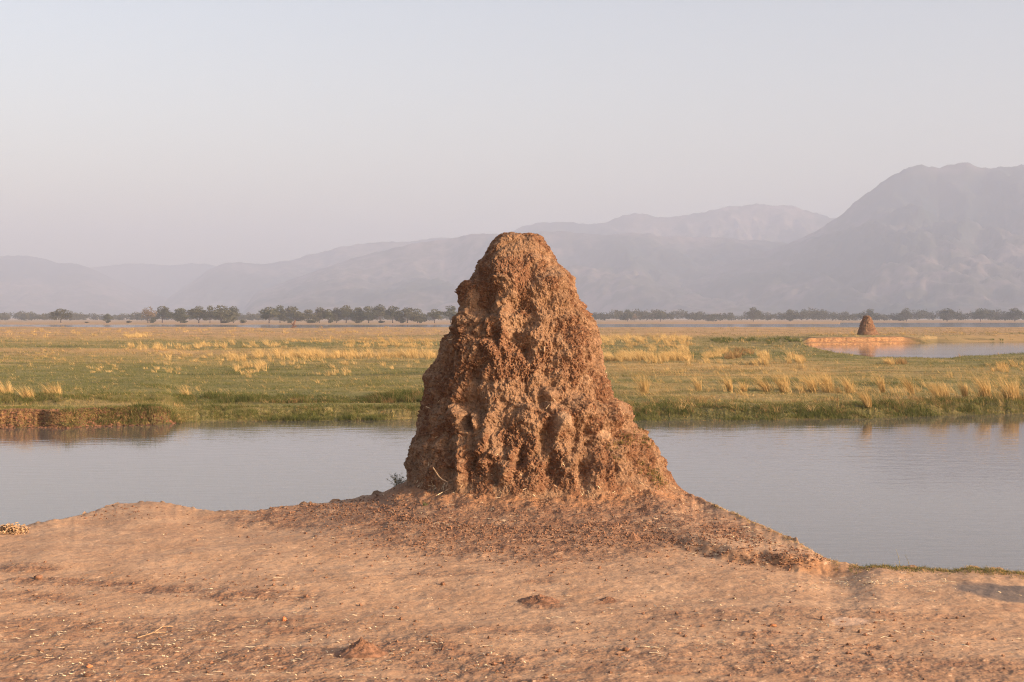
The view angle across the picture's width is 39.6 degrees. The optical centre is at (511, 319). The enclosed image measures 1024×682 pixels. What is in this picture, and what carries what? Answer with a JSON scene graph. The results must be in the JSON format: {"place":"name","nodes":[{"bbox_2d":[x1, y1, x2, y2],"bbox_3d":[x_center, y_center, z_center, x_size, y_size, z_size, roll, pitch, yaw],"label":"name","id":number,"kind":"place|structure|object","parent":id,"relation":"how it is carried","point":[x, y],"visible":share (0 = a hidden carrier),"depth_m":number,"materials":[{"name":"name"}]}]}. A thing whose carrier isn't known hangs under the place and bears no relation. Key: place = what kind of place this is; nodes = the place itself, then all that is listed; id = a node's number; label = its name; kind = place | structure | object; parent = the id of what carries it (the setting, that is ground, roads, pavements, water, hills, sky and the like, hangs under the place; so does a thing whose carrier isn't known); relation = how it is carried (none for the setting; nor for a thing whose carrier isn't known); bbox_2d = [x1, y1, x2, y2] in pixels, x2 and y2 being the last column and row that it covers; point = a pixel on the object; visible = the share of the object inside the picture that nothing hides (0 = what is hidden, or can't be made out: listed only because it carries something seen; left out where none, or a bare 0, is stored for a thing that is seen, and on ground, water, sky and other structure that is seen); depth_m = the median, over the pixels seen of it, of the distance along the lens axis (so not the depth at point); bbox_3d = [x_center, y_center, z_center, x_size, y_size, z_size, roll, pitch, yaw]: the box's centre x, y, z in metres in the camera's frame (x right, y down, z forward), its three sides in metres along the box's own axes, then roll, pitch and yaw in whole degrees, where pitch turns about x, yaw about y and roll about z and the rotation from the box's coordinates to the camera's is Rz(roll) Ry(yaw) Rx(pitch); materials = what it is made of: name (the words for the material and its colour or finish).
{"place":"outdoors","nodes":[
{"label":"outdoors","id":0,"kind":"place"},
{"bbox_2d":[0,255,167,317],"bbox_3d":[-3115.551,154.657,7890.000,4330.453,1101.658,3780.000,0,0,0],"label":"hills","id":1,"kind":"structure","parent":0,"point":[37,285],"depth_m":7829.12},
{"bbox_2d":[89,263,215,297],"bbox_3d":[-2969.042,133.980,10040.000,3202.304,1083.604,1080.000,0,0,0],"label":"hills","id":2,"kind":"structure","parent":0,"point":[167,281],"depth_m":10210.76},
{"bbox_2d":[163,237,450,312],"bbox_3d":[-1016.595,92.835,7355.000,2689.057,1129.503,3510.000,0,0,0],"label":"hills","id":3,"kind":"structure","parent":0,"point":[239,285],"depth_m":7779.78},
{"bbox_2d":[0,481,1023,681],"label":"ground","id":4,"kind":"structure","parent":0,"point":[84,545],"depth_m":8.59,"materials":[{"name":"brown soil"}]},
{"bbox_2d":[0,522,29,534],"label":"straw pile","id":5,"kind":"object","parent":4,"relation":"on","point":[7,528],"visible":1,"depth_m":11.25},
{"bbox_2d":[34,574,42,578],"bbox_3d":[-3.090,1.682,9.276,0.059,0.035,0.058,0,0,0],"label":"stone","id":6,"kind":"object","parent":4,"relation":"on","point":[38,576],"visible":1,"depth_m":9.26,"materials":[{"name":"brown stone"}]},
{"bbox_2d":[137,626,172,637],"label":"dead twig","id":7,"kind":"object","parent":4,"relation":"on","point":[146,634],"visible":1,"depth_m":7.77,"materials":[{"name":"beige wood"}]},
{"bbox_2d":[334,637,387,657],"bbox_3d":[-0.769,1.670,7.238,0.291,0.104,0.311,0,0,39],"label":"earth heap","id":8,"kind":"object","parent":4,"relation":"on","point":[361,647],"visible":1,"depth_m":7.20,"materials":[{"name":"brown soil"}]},
{"bbox_2d":[386,473,406,485],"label":"scrub plant","id":9,"kind":"object","parent":4,"relation":"on","point":[397,480],"visible":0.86,"depth_m":13.70,"materials":[{"name":"grey plant"}]},
{"bbox_2d":[0,483,1018,681],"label":"earth crumbs","id":10,"kind":"object","parent":4,"relation":"on","point":[494,527],"visible":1,"depth_m":10.67,"materials":[{"name":"brown soil"}]},
{"bbox_2d":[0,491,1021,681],"bbox_3d":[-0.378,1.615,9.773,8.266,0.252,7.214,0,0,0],"label":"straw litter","id":11,"kind":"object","parent":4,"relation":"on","point":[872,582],"visible":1,"depth_m":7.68,"materials":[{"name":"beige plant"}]},
{"bbox_2d":[518,594,559,604],"bbox_3d":[0.163,1.692,8.590,0.286,0.060,0.301,0,0,-40],"label":"earth heap","id":12,"kind":"object","parent":4,"relation":"on","point":[539,599],"visible":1,"depth_m":8.55,"materials":[{"name":"brown soil"}]},
{"bbox_2d":[403,232,688,499],"bbox_3d":[0.378,0.509,13.401,3.235,2.670,3.267,0,0,0],"label":"termite mound","id":13,"kind":"object","parent":4,"relation":"on","point":[483,374],"visible":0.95,"depth_m":12.77,"materials":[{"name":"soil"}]},
{"bbox_2d":[606,427,668,489],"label":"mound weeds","id":14,"kind":"object","parent":13,"relation":"on","point":[651,473],"visible":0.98,"depth_m":12.84,"materials":[{"name":"brown plant"}]},
{"bbox_2d":[599,596,616,602],"bbox_3d":[0.581,1.694,8.575,0.130,0.041,0.160,0,0,0],"label":"earth heap","id":15,"kind":"object","parent":4,"relation":"on","point":[608,599],"visible":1,"depth_m":8.55,"materials":[{"name":"brown soil"}]},
{"bbox_2d":[627,532,640,540],"bbox_3d":[0.927,1.658,10.840,0.125,0.076,0.146,0,0,-27],"label":"earth heap","id":16,"kind":"object","parent":4,"relation":"on","point":[632,536],"visible":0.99,"depth_m":10.82,"materials":[{"name":"brown soil"}]},
{"bbox_2d":[0,323,1023,571],"bbox_3d":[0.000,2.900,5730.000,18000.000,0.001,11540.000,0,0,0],"label":"water","id":17,"kind":"structure","parent":0,"point":[944,491],"depth_m":27.64,"materials":[{"name":"grey liquid"}]},
{"bbox_2d":[0,318,1023,427],"bbox_3d":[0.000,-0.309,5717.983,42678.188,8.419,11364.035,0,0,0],"label":"ground","id":18,"kind":"structure","parent":0,"point":[906,338],"depth_m":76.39,"materials":[{"name":"green plant"}]},
{"bbox_2d":[0,378,14,393],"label":"grass tuft","id":19,"kind":"object","parent":18,"relation":"on","point":[2,389],"visible":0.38,"depth_m":44.09,"materials":[{"name":"beige plant"}]},
{"bbox_2d":[14,385,35,397],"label":"grass tuft","id":20,"kind":"object","parent":18,"relation":"on","point":[25,392],"visible":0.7,"depth_m":41.83,"materials":[{"name":"beige plant"}]},
{"bbox_2d":[37,381,62,393],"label":"grass tuft","id":21,"kind":"object","parent":18,"relation":"on","point":[55,389],"visible":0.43,"depth_m":43.04,"materials":[{"name":"beige plant"}]},
{"bbox_2d":[49,309,72,322],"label":"tree","id":22,"kind":"object","parent":18,"relation":"on","point":[60,315],"visible":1,"depth_m":905.41,"materials":[{"name":"green plant"}]},
{"bbox_2d":[0,406,177,428],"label":"bank clods","id":23,"kind":"object","parent":18,"relation":"on","point":[40,419],"visible":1,"depth_m":38.38,"materials":[{"name":"brown soil"}]},
{"bbox_2d":[102,314,113,320],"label":"tree","id":24,"kind":"object","parent":18,"relation":"on","point":[107,317],"visible":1,"depth_m":935.57,"materials":[{"name":"green plant"}]},
{"bbox_2d":[141,307,156,322],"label":"tree","id":25,"kind":"object","parent":18,"relation":"on","point":[149,313],"visible":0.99,"depth_m":853.66,"materials":[{"name":"green plant"}]},
{"bbox_2d":[151,306,172,322],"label":"tree","id":26,"kind":"object","parent":18,"relation":"on","point":[163,313],"visible":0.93,"depth_m":931.82,"materials":[{"name":"green plant"}]},
{"bbox_2d":[166,308,192,322],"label":"tree","id":27,"kind":"object","parent":18,"relation":"on","point":[181,314],"visible":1,"depth_m":905.38,"materials":[{"name":"green plant"}]},
{"bbox_2d":[177,384,192,394],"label":"grass tuft","id":28,"kind":"object","parent":18,"relation":"on","point":[184,390],"visible":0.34,"depth_m":45.01,"materials":[{"name":"beige plant"}]},
{"bbox_2d":[186,306,207,322],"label":"tree","id":29,"kind":"object","parent":18,"relation":"on","point":[199,313],"visible":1,"depth_m":871.63,"materials":[{"name":"green plant"}]},
{"bbox_2d":[202,305,216,320],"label":"tree","id":30,"kind":"object","parent":18,"relation":"on","point":[208,313],"visible":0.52,"depth_m":911.41,"materials":[{"name":"green plant"}]},
{"bbox_2d":[208,305,237,322],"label":"tree","id":31,"kind":"object","parent":18,"relation":"on","point":[219,313],"visible":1,"depth_m":865.36,"materials":[{"name":"green plant"}]},
{"bbox_2d":[228,306,239,322],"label":"tree","id":32,"kind":"object","parent":18,"relation":"on","point":[234,309],"visible":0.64,"depth_m":923.07,"materials":[{"name":"green plant"}]},
{"bbox_2d":[259,307,280,322],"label":"tree","id":33,"kind":"object","parent":18,"relation":"on","point":[267,313],"visible":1,"depth_m":876.60,"materials":[{"name":"green plant"}]},
{"bbox_2d":[272,305,284,318],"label":"tree","id":34,"kind":"object","parent":18,"relation":"on","point":[280,307],"visible":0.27,"depth_m":924.71,"materials":[{"name":"green plant"}]},
{"bbox_2d":[277,306,302,322],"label":"tree","id":35,"kind":"object","parent":18,"relation":"on","point":[291,312],"visible":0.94,"depth_m":905.93,"materials":[{"name":"green plant"}]},
{"bbox_2d":[298,309,320,320],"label":"tree","id":36,"kind":"object","parent":18,"relation":"on","point":[306,316],"visible":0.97,"depth_m":881.27,"materials":[{"name":"green plant"}]},
{"bbox_2d":[306,319,318,322],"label":"shrub","id":37,"kind":"object","parent":18,"relation":"on","point":[311,321],"visible":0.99,"depth_m":868.05,"materials":[{"name":"green plant"}]},
{"bbox_2d":[312,307,324,322],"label":"tree","id":38,"kind":"object","parent":18,"relation":"on","point":[320,312],"visible":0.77,"depth_m":903.74,"materials":[{"name":"green plant"}]},
{"bbox_2d":[322,309,335,322],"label":"tree","id":39,"kind":"object","parent":18,"relation":"on","point":[327,315],"visible":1,"depth_m":853.62,"materials":[{"name":"green plant"}]},
{"bbox_2d":[329,307,342,322],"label":"tree","id":40,"kind":"object","parent":18,"relation":"on","point":[335,315],"visible":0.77,"depth_m":940.89,"materials":[{"name":"green plant"}]},
{"bbox_2d":[334,305,354,322],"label":"tree","id":41,"kind":"object","parent":18,"relation":"on","point":[344,310],"visible":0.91,"depth_m":939.07,"materials":[{"name":"green plant"}]},
{"bbox_2d":[348,307,365,321],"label":"tree","id":42,"kind":"object","parent":18,"relation":"on","point":[355,317],"visible":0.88,"depth_m":912.41,"materials":[{"name":"green plant"}]},
{"bbox_2d":[357,306,376,322],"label":"tree","id":43,"kind":"object","parent":18,"relation":"on","point":[368,313],"visible":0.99,"depth_m":908.71,"materials":[{"name":"green plant"}]},
{"bbox_2d":[371,304,385,319],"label":"tree","id":44,"kind":"object","parent":18,"relation":"on","point":[379,310],"visible":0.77,"depth_m":932.02,"materials":[{"name":"green plant"}]},
{"bbox_2d":[384,306,399,322],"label":"tree","id":45,"kind":"object","parent":18,"relation":"on","point":[390,312],"visible":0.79,"depth_m":897.66,"materials":[{"name":"green plant"}]},
{"bbox_2d":[393,307,421,322],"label":"tree","id":46,"kind":"object","parent":18,"relation":"on","point":[413,316],"visible":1,"depth_m":858.34,"materials":[{"name":"green plant"}]},
{"bbox_2d":[410,308,427,322],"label":"tree","id":47,"kind":"object","parent":18,"relation":"on","point":[423,316],"visible":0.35,"depth_m":893.03,"materials":[{"name":"green plant"}]},
{"bbox_2d":[427,309,442,322],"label":"tree","id":48,"kind":"object","parent":18,"relation":"on","point":[434,315],"visible":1,"depth_m":874.41,"materials":[{"name":"green plant"}]},
{"bbox_2d":[443,305,457,322],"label":"tree","id":49,"kind":"object","parent":18,"relation":"on","point":[450,312],"visible":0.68,"depth_m":882.88,"materials":[{"name":"green plant"}]},
{"bbox_2d":[0,326,1023,418],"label":"dry grass","id":50,"kind":"structure","parent":18,"relation":"on","point":[626,355],"depth_m":86.52,"materials":[{"name":"yellow plant"}]},
{"bbox_2d":[0,307,1023,321],"bbox_3d":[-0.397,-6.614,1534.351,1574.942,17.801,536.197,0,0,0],"label":"woodland","id":51,"kind":"object","parent":18,"relation":"on","point":[809,314],"visible":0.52,"depth_m":1424.13,"materials":[{"name":"green plant"}]},
{"bbox_2d":[621,309,633,321],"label":"tree","id":52,"kind":"object","parent":18,"relation":"on","point":[627,313],"visible":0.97,"depth_m":1289.21,"materials":[{"name":"green plant"}]},
{"bbox_2d":[631,373,658,392],"bbox_3d":[4.521,2.177,49.049,1.106,0.788,0.623,0,0,0],"label":"grass tuft","id":53,"kind":"object","parent":18,"relation":"on","point":[643,387],"visible":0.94,"depth_m":48.98,"materials":[{"name":"beige plant"}]},
{"bbox_2d":[653,311,666,321],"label":"tree","id":54,"kind":"object","parent":18,"relation":"on","point":[658,315],"visible":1,"depth_m":1288.49,"materials":[{"name":"green plant"}]},
{"bbox_2d":[690,375,701,390],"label":"grass tuft","id":55,"kind":"object","parent":18,"relation":"on","point":[697,387],"visible":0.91,"depth_m":50.09,"materials":[{"name":"beige plant"}]},
{"bbox_2d":[717,373,732,391],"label":"grass tuft","id":56,"kind":"object","parent":18,"relation":"on","point":[729,386],"visible":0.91,"depth_m":49.27,"materials":[{"name":"beige plant"}]},
{"bbox_2d":[737,381,748,391],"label":"grass tuft","id":57,"kind":"object","parent":18,"relation":"on","point":[744,388],"visible":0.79,"depth_m":49.34,"materials":[{"name":"beige plant"}]},
{"bbox_2d":[746,307,761,321],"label":"tree","id":58,"kind":"object","parent":18,"relation":"on","point":[752,313],"visible":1,"depth_m":1287.58,"materials":[{"name":"green plant"}]},
{"bbox_2d":[749,374,769,391],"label":"grass tuft","id":59,"kind":"object","parent":18,"relation":"on","point":[764,387],"visible":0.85,"depth_m":49.35,"materials":[{"name":"beige plant"}]},
{"bbox_2d":[765,370,791,392],"bbox_3d":[9.113,2.130,49.332,1.202,0.877,0.829,0,0,-22],"label":"grass tuft","id":60,"kind":"object","parent":18,"relation":"on","point":[781,386],"visible":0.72,"depth_m":49.28,"materials":[{"name":"beige plant"}]},
{"bbox_2d":[782,309,798,321],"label":"tree","id":61,"kind":"object","parent":18,"relation":"on","point":[790,316],"visible":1,"depth_m":1285.89,"materials":[{"name":"green plant"}]},
{"bbox_2d":[794,374,816,391],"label":"grass tuft","id":62,"kind":"object","parent":18,"relation":"on","point":[812,385],"visible":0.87,"depth_m":49.66,"materials":[{"name":"beige plant"}]},
{"bbox_2d":[810,370,834,391],"bbox_3d":[10.780,2.128,49.978,1.138,0.879,0.731,0,0,20],"label":"grass tuft","id":63,"kind":"object","parent":18,"relation":"on","point":[827,382],"visible":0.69,"depth_m":49.98,"materials":[{"name":"beige plant"}]},
{"bbox_2d":[834,374,854,392],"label":"grass tuft","id":64,"kind":"object","parent":18,"relation":"on","point":[845,384],"visible":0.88,"depth_m":48.67,"materials":[{"name":"beige plant"}]},
{"bbox_2d":[846,384,871,406],"bbox_3d":[10.326,2.282,42.534,0.857,0.696,0.502,0,0,11],"label":"grass tuft","id":65,"kind":"object","parent":18,"relation":"on","point":[866,401],"visible":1,"depth_m":42.44,"materials":[{"name":"beige plant"}]},
{"bbox_2d":[858,315,879,334],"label":"termite mound","id":66,"kind":"object","parent":18,"relation":"on","point":[866,326],"visible":0.91,"depth_m":187.31,"materials":[{"name":"soil"}]},
{"bbox_2d":[866,309,876,315],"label":"tree","id":67,"kind":"object","parent":18,"relation":"on","point":[870,312],"visible":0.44,"depth_m":1289.35,"materials":[{"name":"green plant"}]},
{"bbox_2d":[865,370,886,392],"bbox_3d":[12.606,2.155,49.453,0.964,0.807,0.583,0,0,0],"label":"grass tuft","id":68,"kind":"object","parent":18,"relation":"on","point":[882,386],"visible":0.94,"depth_m":49.44,"materials":[{"name":"beige plant"}]},
{"bbox_2d":[891,373,915,393],"bbox_3d":[13.335,2.160,48.686,1.028,0.868,0.819,0,0,22],"label":"grass tuft","id":69,"kind":"object","parent":18,"relation":"on","point":[911,389],"visible":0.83,"depth_m":48.75,"materials":[{"name":"beige plant"}]},
{"bbox_2d":[898,308,912,321],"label":"tree","id":70,"kind":"object","parent":18,"relation":"on","point":[905,314],"visible":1,"depth_m":1287.80,"materials":[{"name":"green plant"}]},
{"bbox_2d":[918,379,949,398],"bbox_3d":[13.639,2.245,46.158,1.272,0.724,0.664,0,0,0],"label":"grass tuft","id":71,"kind":"object","parent":18,"relation":"on","point":[941,389],"visible":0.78,"depth_m":46.09,"materials":[{"name":"beige plant"}]},
{"bbox_2d":[938,308,956,321],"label":"tree","id":72,"kind":"object","parent":18,"relation":"on","point":[944,313],"visible":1,"depth_m":1289.82,"materials":[{"name":"green plant"}]},
{"bbox_2d":[950,379,971,396],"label":"grass tuft","id":73,"kind":"object","parent":18,"relation":"on","point":[962,390],"visible":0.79,"depth_m":47.09,"materials":[{"name":"beige plant"}]},
{"bbox_2d":[963,370,991,396],"bbox_3d":[15.166,2.102,46.575,1.124,0.924,0.766,0,0,0],"label":"grass tuft","id":74,"kind":"object","parent":18,"relation":"on","point":[987,389],"visible":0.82,"depth_m":46.56,"materials":[{"name":"beige plant"}]},
{"bbox_2d":[973,308,987,321],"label":"tree","id":75,"kind":"object","parent":18,"relation":"on","point":[980,313],"visible":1,"depth_m":1286.95,"materials":[{"name":"green plant"}]},
{"bbox_2d":[982,372,1022,400],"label":"grass tuft","id":76,"kind":"object","parent":18,"relation":"on","point":[1012,393],"visible":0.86,"depth_m":45.19,"materials":[{"name":"beige plant"}]},
{"bbox_2d":[1006,308,1023,321],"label":"tree","id":77,"kind":"object","parent":18,"relation":"on","point":[1013,312],"visible":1,"depth_m":1287.52,"materials":[{"name":"green plant"}]},
{"bbox_2d":[0,385,1023,427],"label":"bank grass","id":78,"kind":"structure","parent":0,"point":[390,396],"depth_m":42.01,"materials":[{"name":"green plant"}]},
{"bbox_2d":[0,0,1023,266],"label":"sky","id":79,"kind":"structure","parent":0,"point":[160,132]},
{"bbox_2d":[240,231,809,318],"bbox_3d":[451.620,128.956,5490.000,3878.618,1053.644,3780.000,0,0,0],"label":"hills","id":80,"kind":"structure","parent":0,"point":[631,271],"depth_m":5739.94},
{"bbox_2d":[512,204,835,243],"bbox_3d":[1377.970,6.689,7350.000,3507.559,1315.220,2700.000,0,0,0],"label":"hills","id":81,"kind":"structure","parent":0,"point":[787,224],"depth_m":7882.12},
{"bbox_2d":[623,162,1023,318],"bbox_3d":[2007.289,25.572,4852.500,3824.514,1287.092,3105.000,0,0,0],"label":"hills","id":82,"kind":"structure","parent":0,"point":[914,239],"depth_m":4664.91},
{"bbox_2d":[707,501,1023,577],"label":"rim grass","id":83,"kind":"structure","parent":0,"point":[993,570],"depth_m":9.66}
]}

